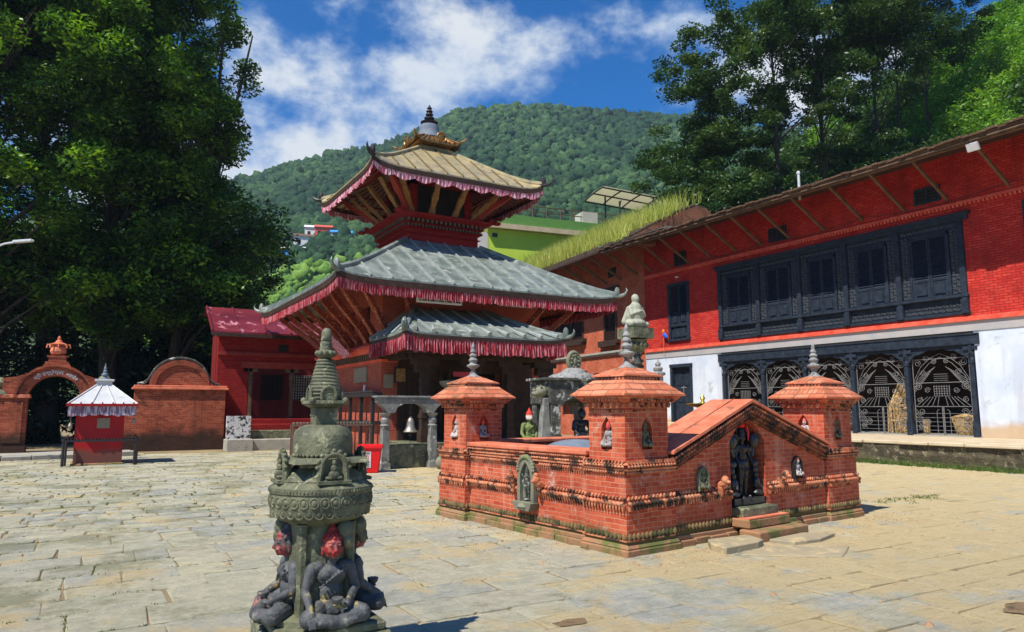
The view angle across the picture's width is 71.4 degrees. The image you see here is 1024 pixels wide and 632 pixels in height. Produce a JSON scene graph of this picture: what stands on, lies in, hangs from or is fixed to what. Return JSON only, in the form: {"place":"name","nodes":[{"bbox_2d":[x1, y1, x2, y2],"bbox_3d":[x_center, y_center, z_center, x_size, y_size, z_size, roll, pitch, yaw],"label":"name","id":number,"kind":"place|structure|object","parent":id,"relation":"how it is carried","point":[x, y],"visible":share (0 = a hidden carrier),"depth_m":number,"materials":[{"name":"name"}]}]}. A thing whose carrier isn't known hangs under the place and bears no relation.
{"place":"outdoors","nodes":[
{"label":"outdoors","id":0,"kind":"place"},
{"bbox_2d":[0,450,128,456],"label":"pavement","id":1,"kind":"structure","parent":0,"point":[37,452],"depth_m":24.09,"materials":[{"name":"stone"}]},
{"bbox_2d":[0,151,549,423],"bbox_3d":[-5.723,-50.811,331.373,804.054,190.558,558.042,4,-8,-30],"label":"hill","id":2,"kind":"structure","parent":0,"point":[307,285],"depth_m":122.44,"materials":[{"name":"green plant"}]},
{"bbox_2d":[143,252,362,354],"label":"scrub","id":3,"kind":"object","parent":2,"relation":"on","point":[304,272],"visible":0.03,"depth_m":173.06,"materials":[{"name":"green plant"}]},
{"bbox_2d":[292,233,315,245],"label":"hill house","id":4,"kind":"structure","parent":2,"relation":"on","point":[304,238],"depth_m":213.13,"materials":[{"name":"paint"}]},
{"bbox_2d":[304,225,314,234],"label":"hill house","id":5,"kind":"structure","parent":2,"relation":"on","point":[309,229],"depth_m":219.90,"materials":[{"name":"white paint"}]},
{"bbox_2d":[314,225,332,234],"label":"hill house","id":6,"kind":"structure","parent":2,"relation":"on","point":[319,229],"depth_m":219.02,"materials":[{"name":"red paint"}]},
{"bbox_2d":[330,230,352,235],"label":"hill house","id":7,"kind":"structure","parent":2,"relation":"on","point":[332,231],"depth_m":212.87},
{"bbox_2d":[213,101,798,305],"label":"forest","id":8,"kind":"object","parent":2,"relation":"on","point":[583,152],"visible":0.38,"depth_m":345.74,"materials":[{"name":"green plant"}]},
{"bbox_2d":[0,0,1002,216],"label":"sky","id":9,"kind":"structure","parent":0,"point":[335,74],"materials":[{"name":"blue"}]},
{"bbox_2d":[0,424,1023,631],"bbox_3d":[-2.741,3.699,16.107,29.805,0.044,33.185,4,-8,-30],"label":"paving","id":10,"kind":"structure","parent":0,"point":[220,595],"depth_m":7.29,"materials":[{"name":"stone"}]},
{"bbox_2d":[0,239,33,245],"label":"street lamp","id":11,"kind":"object","parent":10,"relation":"on","point":[21,241],"visible":1,"depth_m":20.02,"materials":[{"name":"white metal"}]},
{"bbox_2d":[0,336,110,452],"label":"brick gateway","id":12,"kind":"object","parent":10,"relation":"on","point":[15,395],"visible":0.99,"depth_m":24.65,"materials":[{"name":"brick"}]},
{"bbox_2d":[0,450,132,461],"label":"kerb","id":13,"kind":"structure","parent":10,"relation":"on","point":[42,457],"depth_m":22.00,"materials":[{"name":"stone"}]},
{"bbox_2d":[60,364,138,466],"bbox_3d":[-11.937,2.836,20.751,1.895,2.930,1.890,4,-8,-30],"label":"red booth shrine","id":14,"kind":"object","parent":10,"relation":"on","point":[101,408],"visible":1,"depth_m":20.17,"materials":[{"name":"paint"}]},
{"bbox_2d":[0,0,216,333],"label":"broadleaf tree","id":15,"kind":"object","parent":10,"relation":"on","point":[16,258],"visible":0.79,"depth_m":29.42,"materials":[{"name":"green plant"}]},
{"bbox_2d":[122,415,132,449],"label":"boundary wall","id":16,"kind":"structure","parent":10,"relation":"on","point":[127,434],"depth_m":26.25,"materials":[{"name":"brick"}]},
{"bbox_2d":[0,225,266,444],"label":"undergrowth","id":17,"kind":"object","parent":10,"relation":"on","point":[138,366],"visible":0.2,"depth_m":33.04,"materials":[{"name":"green plant"}]},
{"bbox_2d":[0,0,296,442],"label":"broadleaf tree","id":18,"kind":"object","parent":10,"relation":"on","point":[50,413],"visible":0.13,"depth_m":33.75,"materials":[{"name":"green plant"}]},
{"bbox_2d":[24,0,301,386],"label":"broadleaf tree","id":19,"kind":"object","parent":10,"relation":"on","point":[183,299],"visible":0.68,"depth_m":31.99,"materials":[{"name":"green plant"}]},
{"bbox_2d":[131,357,228,451],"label":"round topped wall","id":20,"kind":"structure","parent":10,"relation":"on","point":[181,403],"depth_m":27.15,"materials":[{"name":"brick"}]},
{"bbox_2d":[118,195,283,357],"bbox_3d":[-17.595,-0.317,39.324,9.897,14.280,9.126,2,-8,-13],"label":"broadleaf tree","id":21,"kind":"object","parent":10,"relation":"on","point":[237,226],"visible":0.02,"depth_m":39.63,"materials":[{"name":"green plant"}]},
{"bbox_2d":[204,305,322,450],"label":"red lodge","id":22,"kind":"structure","parent":10,"relation":"on","point":[262,372],"depth_m":29.10,"materials":[{"name":"paint"}]},
{"bbox_2d":[260,375,283,399],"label":"lattice window","id":23,"kind":"structure","parent":22,"relation":"in","point":[271,388],"depth_m":32.79,"materials":[{"name":"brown wood"}]},
{"bbox_2d":[278,345,287,351],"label":"small window","id":24,"kind":"structure","parent":22,"relation":"in","point":[281,348],"depth_m":29.76,"materials":[{"name":"black"}]},
{"bbox_2d":[293,375,311,399],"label":"lattice window","id":25,"kind":"structure","parent":22,"relation":"in","point":[301,383],"depth_m":33.46,"materials":[{"name":"black wood"}]},
{"bbox_2d":[249,328,391,631],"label":"stone chaitya","id":26,"kind":"object","parent":10,"relation":"on","point":[320,497],"visible":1,"depth_m":4.30,"materials":[{"name":"grey stone"}]},
{"bbox_2d":[289,421,372,467],"bbox_3d":[-4.688,3.392,18.525,2.101,1.260,0.260,4,-8,-30],"label":"butter lamp rack","id":27,"kind":"object","parent":10,"relation":"on","point":[369,429],"visible":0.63,"depth_m":18.69,"materials":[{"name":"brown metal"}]},
{"bbox_2d":[357,444,382,472],"bbox_3d":[-3.549,3.560,17.797,0.620,0.680,0.600,1,-7,-8],"label":"waste bin","id":28,"kind":"object","parent":10,"relation":"on","point":[373,453],"visible":0.66,"depth_m":17.57,"materials":[{"name":"red plastic"}]},
{"bbox_2d":[372,396,440,469],"bbox_3d":[-2.892,3.143,19.255,2.000,1.940,0.920,4,-8,-30],"label":"stone bell frame","id":29,"kind":"object","parent":10,"relation":"on","point":[406,455],"visible":0.91,"depth_m":19.06,"materials":[{"name":"grey stone"}]},
{"bbox_2d":[403,404,416,443],"bbox_3d":[-2.720,2.866,19.053,0.390,1.118,0.390,4,-8,-30],"label":"temple bell","id":30,"kind":"object","parent":29,"relation":"hanging from","point":[410,427],"visible":1,"depth_m":18.97,"materials":[{"name":"silver metal"}]},
{"bbox_2d":[435,456,440,468],"bbox_3d":[-1.813,3.858,18.701,0.429,0.400,0.334,4,-8,-30],"label":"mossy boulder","id":31,"kind":"object","parent":10,"relation":"on","point":[438,462],"visible":0.28,"depth_m":18.56,"materials":[{"name":"stone"}]},
{"bbox_2d":[254,105,627,457],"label":"pagoda temple","id":32,"kind":"structure","parent":10,"relation":"on","point":[423,297],"depth_m":23.46,"materials":[{"name":"brick"}]},
{"bbox_2d":[332,319,340,337],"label":"window","id":33,"kind":"structure","parent":32,"relation":"in","point":[334,320],"depth_m":26.10,"materials":[{"name":"brown wood"}]},
{"bbox_2d":[344,313,354,345],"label":"window","id":34,"kind":"structure","parent":32,"relation":"in","point":[347,320],"depth_m":24.72,"materials":[{"name":"brown wood"}]},
{"bbox_2d":[360,307,369,341],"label":"window","id":35,"kind":"structure","parent":32,"relation":"in","point":[367,310],"depth_m":23.26,"materials":[{"name":"brown wood"}]},
{"bbox_2d":[442,373,493,438],"bbox_3d":[-1.541,2.693,23.672,2.400,2.700,0.080,4,-8,-30],"label":"door","id":36,"kind":"structure","parent":32,"relation":"in","point":[488,376],"depth_m":23.45,"materials":[{"name":"wood"}]},
{"bbox_2d":[439,380,454,388],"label":"stone pillar","id":37,"kind":"structure","parent":10,"relation":"on","point":[444,384],"depth_m":20.36,"materials":[{"name":"grey stone"}]},
{"bbox_2d":[17,468,981,630],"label":"grit","id":38,"kind":"object","parent":10,"relation":"on","point":[928,623],"visible":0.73,"depth_m":7.94,"materials":[{"name":"stone"}]},
{"bbox_2d":[478,206,619,260],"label":"lime green house","id":39,"kind":"structure","parent":10,"relation":"on","point":[518,236],"depth_m":56.97,"materials":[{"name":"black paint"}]},
{"bbox_2d":[525,350,594,436],"bbox_3d":[1.327,2.501,19.163,2.192,3.190,1.240,4,-8,-26],"label":"stone shrine","id":40,"kind":"object","parent":10,"relation":"on","point":[550,396],"visible":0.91,"depth_m":18.65,"materials":[{"name":"grey stone"}]},
{"bbox_2d":[572,407,588,435],"bbox_3d":[1.909,2.871,19.061,0.745,0.865,0.522,4,-8,-30],"label":"seated statue","id":41,"kind":"object","parent":40,"relation":"on","point":[580,423],"visible":0.68,"depth_m":19.04,"materials":[{"name":"black stone"}]},
{"bbox_2d":[541,204,710,434],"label":"brick wing","id":42,"kind":"structure","parent":10,"relation":"on","point":[595,343],"depth_m":39.41,"materials":[{"name":"red brick"}]},
{"bbox_2d":[548,321,586,346],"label":"window","id":43,"kind":"structure","parent":42,"relation":"in","point":[574,341],"depth_m":42.82,"materials":[{"name":"brown wood"}]},
{"bbox_2d":[598,285,620,347],"bbox_3d":[5.374,0.059,39.209,0.520,3.270,2.000,3,-8,-24],"label":"window","id":44,"kind":"structure","parent":42,"relation":"in","point":[608,341],"depth_m":39.18,"materials":[{"name":"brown wood"}]},
{"bbox_2d":[517,186,703,268],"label":"roof grass","id":45,"kind":"structure","parent":42,"relation":"on","point":[610,231],"depth_m":38.07,"materials":[{"name":"green plant"}]},
{"bbox_2d":[608,267,615,277],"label":"attic window","id":46,"kind":"structure","parent":42,"relation":"in","point":[613,269],"depth_m":39.26,"materials":[{"name":"black wood"}]},
{"bbox_2d":[618,327,653,368],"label":"pillar with statue","id":47,"kind":"structure","parent":10,"relation":"on","point":[638,337],"depth_m":17.92,"materials":[{"name":"stone"}]},
{"bbox_2d":[621,294,648,327],"bbox_3d":[3.158,-0.118,18.232,0.656,0.900,0.502,4,-8,-30],"label":"kneeling statue","id":48,"kind":"object","parent":47,"relation":"on","point":[634,315],"visible":0.88,"depth_m":18.08,"materials":[{"name":"stone"}]},
{"bbox_2d":[431,323,864,557],"bbox_3d":[2.138,1.697,10.723,5.200,2.630,4.370,5,-9,-36],"label":"water tank enclosure","id":49,"kind":"object","parent":10,"relation":"on","point":[633,474],"visible":1,"depth_m":8.96,"materials":[{"name":"brick"}]},
{"bbox_2d":[686,394,705,407],"bbox_3d":[2.866,1.896,10.624,0.500,1.450,0.500,5,-9,-36],"label":"brass dish lamp","id":50,"kind":"object","parent":49,"relation":"on","point":[701,403],"visible":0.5,"depth_m":10.62,"materials":[{"name":"gold metal"}]},
{"bbox_2d":[729,423,764,505],"bbox_3d":[2.995,1.901,9.273,0.660,1.045,0.260,5,-9,-36],"label":"deity statue","id":51,"kind":"object","parent":49,"relation":"in","point":[745,479],"visible":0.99,"depth_m":9.24,"materials":[{"name":"black stone"}]},
{"bbox_2d":[629,152,683,207],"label":"alder tree","id":52,"kind":"object","parent":10,"relation":"on","point":[638,162],"visible":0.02,"depth_m":49.82,"materials":[{"name":"green plant"}]},
{"bbox_2d":[653,358,664,380],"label":"spire pillar","id":53,"kind":"structure","parent":10,"relation":"on","point":[657,369],"depth_m":19.74,"materials":[{"name":"stone"}]},
{"bbox_2d":[627,21,790,213],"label":"alder tree","id":54,"kind":"object","parent":10,"relation":"on","point":[702,130],"visible":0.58,"depth_m":45.75,"materials":[{"name":"green plant"}]},
{"bbox_2d":[708,535,762,554],"bbox_3d":[2.576,2.648,8.260,0.894,0.095,0.449,5,-9,-36],"label":"loose flagstone","id":55,"kind":"object","parent":10,"relation":"on","point":[731,545],"visible":0.9,"depth_m":8.10,"materials":[{"name":"beige stone"}]},
{"bbox_2d":[694,0,858,203],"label":"alder tree","id":56,"kind":"object","parent":10,"relation":"on","point":[771,39],"visible":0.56,"depth_m":44.22,"materials":[{"name":"green plant"}]},
{"bbox_2d":[552,602,1023,625],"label":"soil","id":57,"kind":"structure","parent":10,"relation":"on","point":[1015,607],"depth_m":5.58,"materials":[{"name":"brown soil"}]},
{"bbox_2d":[741,546,848,557],"bbox_3d":[3.192,2.636,7.941,1.390,0.038,0.570,0,-7,1],"label":"loose flagstone","id":58,"kind":"object","parent":10,"relation":"on","point":[807,551],"visible":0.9,"depth_m":7.88,"materials":[{"name":"beige stone"}]},
{"bbox_2d":[769,532,834,545],"bbox_3d":[3.578,2.717,8.675,1.039,0.065,0.360,5,-9,-36],"label":"loose flagstone","id":59,"kind":"object","parent":10,"relation":"on","point":[802,538],"visible":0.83,"depth_m":8.53,"materials":[{"name":"beige stone"}]},
{"bbox_2d":[585,428,1023,473],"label":"stone ledge","id":60,"kind":"object","parent":10,"relation":"on","point":[998,453],"visible":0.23,"depth_m":19.38,"materials":[{"name":"beige stone"}]},
{"bbox_2d":[596,116,1023,438],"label":"courtyard building","id":61,"kind":"structure","parent":10,"relation":"on","point":[876,283],"depth_m":26.13,"materials":[{"name":"brick"}]},
{"bbox_2d":[662,329,667,343],"bbox_3d":[7.442,1.279,34.630,0.120,1.300,0.388,4,-8,-30],"label":"toy windmill","id":62,"kind":"object","parent":61,"relation":"hanging from","point":[664,334],"visible":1,"depth_m":34.69,"materials":[{"name":"blue plastic"}]},
{"bbox_2d":[666,280,690,341],"bbox_3d":[8.010,-0.205,34.141,0.200,2.800,1.460,4,-8,-30],"label":"window","id":63,"kind":"structure","parent":61,"relation":"in","point":[678,322],"depth_m":34.15,"materials":[{"name":"blue paint"}]},
{"bbox_2d":[674,250,686,266],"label":"attic window","id":64,"kind":"structure","parent":61,"relation":"in","point":[678,261],"depth_m":34.25,"materials":[{"name":"blue paint"}]},
{"bbox_2d":[675,367,690,419],"bbox_3d":[8.154,3.724,33.686,0.100,2.570,1.160,4,-8,-30],"label":"door","id":65,"kind":"structure","parent":61,"relation":"in","point":[682,375],"depth_m":33.76,"materials":[{"name":"blue paint"}]},
{"bbox_2d":[722,265,756,337],"bbox_3d":[9.905,-0.612,30.978,0.150,3.000,1.920,4,-8,-30],"label":"window","id":66,"kind":"structure","parent":61,"relation":"in","point":[747,313],"depth_m":30.96,"materials":[{"name":"blue paint"}]},
{"bbox_2d":[768,225,786,242],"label":"attic window","id":67,"kind":"structure","parent":61,"relation":"in","point":[774,234],"depth_m":29.42,"materials":[{"name":"blue paint"}]},
{"bbox_2d":[759,256,797,333],"bbox_3d":[10.953,-0.841,29.201,0.150,3.000,1.870,4,-8,-30],"label":"window","id":68,"kind":"structure","parent":61,"relation":"in","point":[788,308],"depth_m":29.18,"materials":[{"name":"blue paint"}]},
{"bbox_2d":[796,171,800,199],"bbox_3d":[11.030,-5.020,27.360,0.129,1.140,0.129,1,-7,-8],"label":"roof pipe","id":69,"kind":"object","parent":61,"relation":"on","point":[798,179],"visible":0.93,"depth_m":27.35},
{"bbox_2d":[800,246,843,328],"bbox_3d":[11.985,-1.066,27.451,0.150,3.000,1.860,4,-8,-30],"label":"window","id":70,"kind":"structure","parent":61,"relation":"in","point":[834,301],"depth_m":27.43,"materials":[{"name":"blue paint"}]},
{"bbox_2d":[847,235,896,323],"bbox_3d":[13.013,-1.290,25.709,0.150,3.000,1.850,4,-8,-30],"label":"window","id":71,"kind":"structure","parent":61,"relation":"in","point":[883,294],"depth_m":25.68,"materials":[{"name":"blue paint"}]},
{"bbox_2d":[887,384,904,432],"bbox_3d":[13.658,3.244,25.177,0.688,1.760,0.747,4,-8,-30],"label":"straw bundle","id":72,"kind":"object","parent":61,"relation":"on","point":[894,413],"visible":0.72,"depth_m":24.98,"materials":[{"name":"beige wicker"}]},
{"bbox_2d":[902,389,916,432],"bbox_3d":[13.846,3.301,24.823,0.450,1.552,0.456,4,-8,-30],"label":"straw bundle","id":73,"kind":"object","parent":61,"relation":"on","point":[905,408],"visible":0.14,"depth_m":24.77,"materials":[{"name":"beige wicker"}]},
{"bbox_2d":[923,419,930,433],"bbox_3d":[14.085,3.764,24.160,0.200,0.500,0.130,4,-8,-30],"label":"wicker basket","id":74,"kind":"object","parent":61,"relation":"on","point":[927,429],"visible":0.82,"depth_m":24.11,"materials":[{"name":"wicker"}]},
{"bbox_2d":[913,184,940,206],"bbox_3d":[14.081,-4.091,24.158,0.100,0.560,0.880,4,-8,-30],"label":"attic window","id":75,"kind":"structure","parent":61,"relation":"in","point":[925,195],"depth_m":24.15,"materials":[{"name":"blue paint"}]},
{"bbox_2d":[899,221,960,317],"bbox_3d":[14.063,-1.519,23.928,0.150,3.000,1.950,4,-8,-30],"label":"window","id":76,"kind":"structure","parent":61,"relation":"in","point":[932,286],"depth_m":23.89,"materials":[{"name":"blue paint"}]},
{"bbox_2d":[951,414,973,434],"bbox_3d":[14.873,3.556,23.326,0.805,0.700,0.793,4,-8,-30],"label":"wicker basket","id":77,"kind":"object","parent":61,"relation":"on","point":[961,418],"visible":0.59,"depth_m":23.13,"materials":[{"name":"wicker"}]},
{"bbox_2d":[965,141,980,152],"bbox_3d":[13.606,-4.991,20.991,0.281,0.283,0.340,4,-8,-30],"label":"floodlight","id":78,"kind":"object","parent":61,"relation":"attached to","point":[973,146],"visible":1,"depth_m":20.92,"materials":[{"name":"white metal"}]},
{"bbox_2d":[1021,200,1023,224],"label":"window","id":79,"kind":"structure","parent":61,"relation":"in","point":[1022,201],"depth_m":21.57,"materials":[{"name":"blue paint"}]},
{"bbox_2d":[743,0,900,191],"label":"alder tree","id":80,"kind":"object","parent":10,"relation":"on","point":[861,61],"visible":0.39,"depth_m":46.08,"materials":[{"name":"green plant"}]},
{"bbox_2d":[793,0,969,183],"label":"alder tree","id":81,"kind":"object","parent":10,"relation":"on","point":[894,26],"visible":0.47,"depth_m":47.07,"materials":[{"name":"green plant"}]},
{"bbox_2d":[862,494,937,503],"bbox_3d":[7.018,3.209,12.482,2.034,0.060,0.940,4,-8,-30],"label":"yard tuft","id":82,"kind":"object","parent":10,"relation":"on","point":[928,497],"visible":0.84,"depth_m":12.57,"materials":[{"name":"green plant"}]},
{"bbox_2d":[856,458,1023,473],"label":"ledge weeds","id":83,"kind":"object","parent":10,"relation":"on","point":[932,465],"visible":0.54,"depth_m":18.87,"materials":[{"name":"green plant"}]},
{"bbox_2d":[882,0,997,128],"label":"alder tree","id":84,"kind":"object","parent":10,"relation":"on","point":[946,39],"visible":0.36,"depth_m":51.70,"materials":[{"name":"green plant"}]},
{"bbox_2d":[584,186,657,221],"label":"roof canopy","id":85,"kind":"object","parent":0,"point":[615,197],"visible":0.56,"depth_m":64.58,"materials":[{"name":"beige"}]},
{"bbox_2d":[759,0,1021,184],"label":"hillside","id":86,"kind":"structure","parent":0,"point":[956,126],"depth_m":52.66,"materials":[{"name":"plant"}]},
{"bbox_2d":[678,2,1023,211],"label":"dark shrubs","id":87,"kind":"object","parent":86,"relation":"on","point":[791,146],"visible":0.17,"depth_m":59.61,"materials":[{"name":"green plant"}]},
{"bbox_2d":[714,0,1023,201],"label":"bright shrubs","id":88,"kind":"object","parent":86,"relation":"on","point":[1006,50],"visible":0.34,"depth_m":53.23,"materials":[{"name":"green plant"}]},
{"bbox_3d":[0.447,3.686,18.421,0.520,0.650,0.520,4,-8,-30],"label":"statue pedestal","id":89,"kind":"object","parent":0,"visible":0},
{"bbox_2d":[520,408,537,437],"bbox_3d":[0.481,2.869,18.468,0.626,0.977,0.439,4,-8,-30],"label":"guardian statue","id":90,"kind":"object","parent":89,"relation":"on","point":[529,426],"visible":0.55,"depth_m":18.46,"materials":[{"name":"green stone"}]}
]}

